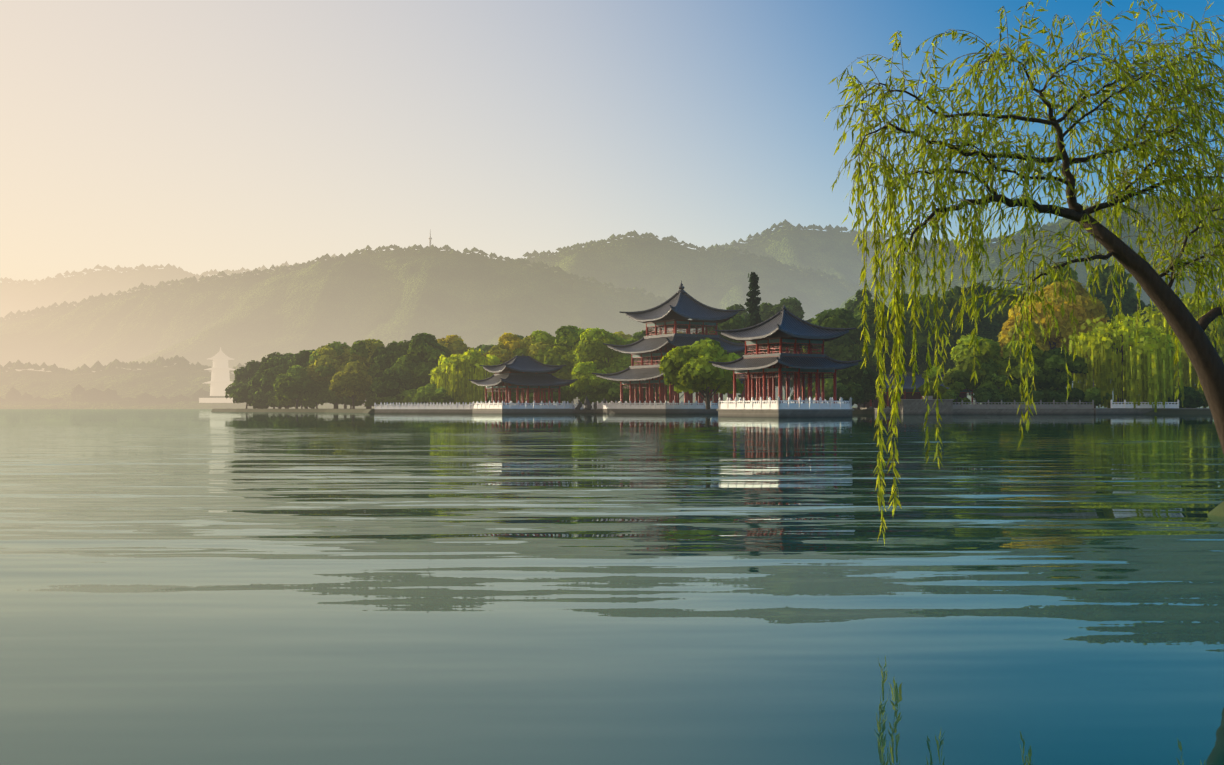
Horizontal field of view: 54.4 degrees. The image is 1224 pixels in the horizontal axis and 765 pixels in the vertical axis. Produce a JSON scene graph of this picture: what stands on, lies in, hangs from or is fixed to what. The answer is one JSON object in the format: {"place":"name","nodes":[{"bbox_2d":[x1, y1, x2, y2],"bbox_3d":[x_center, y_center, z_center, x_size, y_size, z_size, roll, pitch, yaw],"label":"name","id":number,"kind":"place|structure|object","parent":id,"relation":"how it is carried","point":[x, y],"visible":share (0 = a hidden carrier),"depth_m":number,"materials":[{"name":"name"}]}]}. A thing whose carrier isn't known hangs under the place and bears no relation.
{"place":"outdoors","nodes":[
{"label":"outdoors","id":0,"kind":"place"},
{"bbox_2d":[0,254,335,319],"bbox_3d":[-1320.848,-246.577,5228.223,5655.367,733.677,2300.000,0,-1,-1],"label":"hill","id":1,"kind":"structure","parent":0,"point":[26,295],"depth_m":5463.70,"materials":[{"name":"grey"}]},
{"bbox_2d":[0,244,695,373],"bbox_3d":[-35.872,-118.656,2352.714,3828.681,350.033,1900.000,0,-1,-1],"label":"mountain","id":2,"kind":"structure","parent":0,"point":[472,299],"depth_m":2268.01,"materials":[{"name":"grey"}]},
{"bbox_2d":[0,355,1106,408],"bbox_3d":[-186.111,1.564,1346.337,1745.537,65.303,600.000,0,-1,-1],"label":"distant hill","id":3,"kind":"structure","parent":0,"point":[156,378],"depth_m":1266.00,"materials":[{"name":"grey"}]},
{"bbox_2d":[199,347,236,402],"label":"pagoda","id":4,"kind":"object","parent":3,"relation":"on","point":[220,382],"visible":0.92,"depth_m":1134.40,"materials":[{"name":"grey stone"}]},
{"bbox_2d":[0,384,583,405],"bbox_3d":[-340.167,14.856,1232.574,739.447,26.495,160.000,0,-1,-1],"label":"shore treeline","id":5,"kind":"object","parent":3,"relation":"on","point":[79,393],"visible":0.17,"depth_m":1162.15,"materials":[{"name":"grey plant"}]},
{"bbox_2d":[0,409,1223,764],"bbox_3d":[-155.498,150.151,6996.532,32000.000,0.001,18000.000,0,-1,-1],"label":"lake water","id":6,"kind":"structure","parent":0,"point":[192,587],"depth_m":7.55,"materials":[{"name":"teal liquid"}]},
{"bbox_2d":[468,355,577,413],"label":"pavilion","id":7,"kind":"structure","parent":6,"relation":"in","point":[522,373],"depth_m":226.66,"materials":[{"name":"stone"}]},
{"bbox_2d":[709,305,861,417],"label":"pavilion","id":8,"kind":"structure","parent":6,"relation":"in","point":[785,328],"depth_m":147.99,"materials":[{"name":"stone"}]},
{"bbox_2d":[0,0,1223,282],"label":"sky","id":9,"kind":"structure","parent":0,"point":[198,137],"materials":[{"name":"blue"}]},
{"bbox_2d":[504,230,863,320],"bbox_3d":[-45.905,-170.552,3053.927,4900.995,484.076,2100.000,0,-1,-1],"label":"hill","id":10,"kind":"structure","parent":0,"point":[711,276],"depth_m":3093.81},
{"bbox_2d":[211,409,1211,413],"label":"island ground","id":11,"kind":"structure","parent":0,"point":[1159,411],"depth_m":282.98,"materials":[{"name":"grey stone"}]},
{"bbox_2d":[224,333,502,408],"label":"trees","id":12,"kind":"object","parent":11,"relation":"on","point":[422,368],"visible":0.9,"depth_m":309.49,"materials":[{"name":"green plant"}]},
{"bbox_2d":[482,272,814,408],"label":"trees","id":13,"kind":"object","parent":11,"relation":"on","point":[582,355],"visible":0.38,"depth_m":263.13,"materials":[{"name":"green plant"}]},
{"bbox_2d":[852,374,973,408],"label":"hall","id":14,"kind":"structure","parent":11,"relation":"on","point":[908,389],"depth_m":229.71,"materials":[{"name":"wood"}]},
{"bbox_2d":[800,263,1223,411],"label":"trees","id":15,"kind":"object","parent":11,"relation":"on","point":[1107,360],"visible":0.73,"depth_m":219.91,"materials":[{"name":"green plant"}]},
{"bbox_2d":[374,396,1209,414],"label":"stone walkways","id":16,"kind":"structure","parent":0,"point":[919,407],"depth_m":204.74,"materials":[{"name":"stone"}]},
{"bbox_2d":[575,396,605,409],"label":"rockery","id":17,"kind":"object","parent":16,"relation":"on","point":[587,404],"visible":0.65,"depth_m":234.16,"materials":[{"name":"grey stone"}]},
{"bbox_2d":[592,280,767,413],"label":"pavilion","id":18,"kind":"structure","parent":16,"relation":"on","point":[677,310],"depth_m":227.29,"materials":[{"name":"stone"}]},
{"bbox_2d":[699,219,965,287],"bbox_3d":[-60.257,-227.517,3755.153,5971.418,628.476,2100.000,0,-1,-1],"label":"hill","id":19,"kind":"structure","parent":0,"point":[830,250],"depth_m":3829.83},
{"bbox_2d":[775,189,1223,407],"bbox_3d":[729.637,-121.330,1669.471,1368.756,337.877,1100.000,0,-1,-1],"label":"hill","id":20,"kind":"structure","parent":0,"point":[994,264],"depth_m":1659.19,"materials":[{"name":"green plant"}]},
{"bbox_2d":[1208,501,1223,516],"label":"bank ground","id":21,"kind":"structure","parent":0,"point":[1218,510],"depth_m":12.88,"materials":[{"name":"green plant"}]},
{"bbox_2d":[824,0,1223,544],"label":"willow tree","id":22,"kind":"object","parent":21,"relation":"on","point":[1188,329],"visible":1,"depth_m":7.77,"materials":[{"name":"green plant"}]}
]}

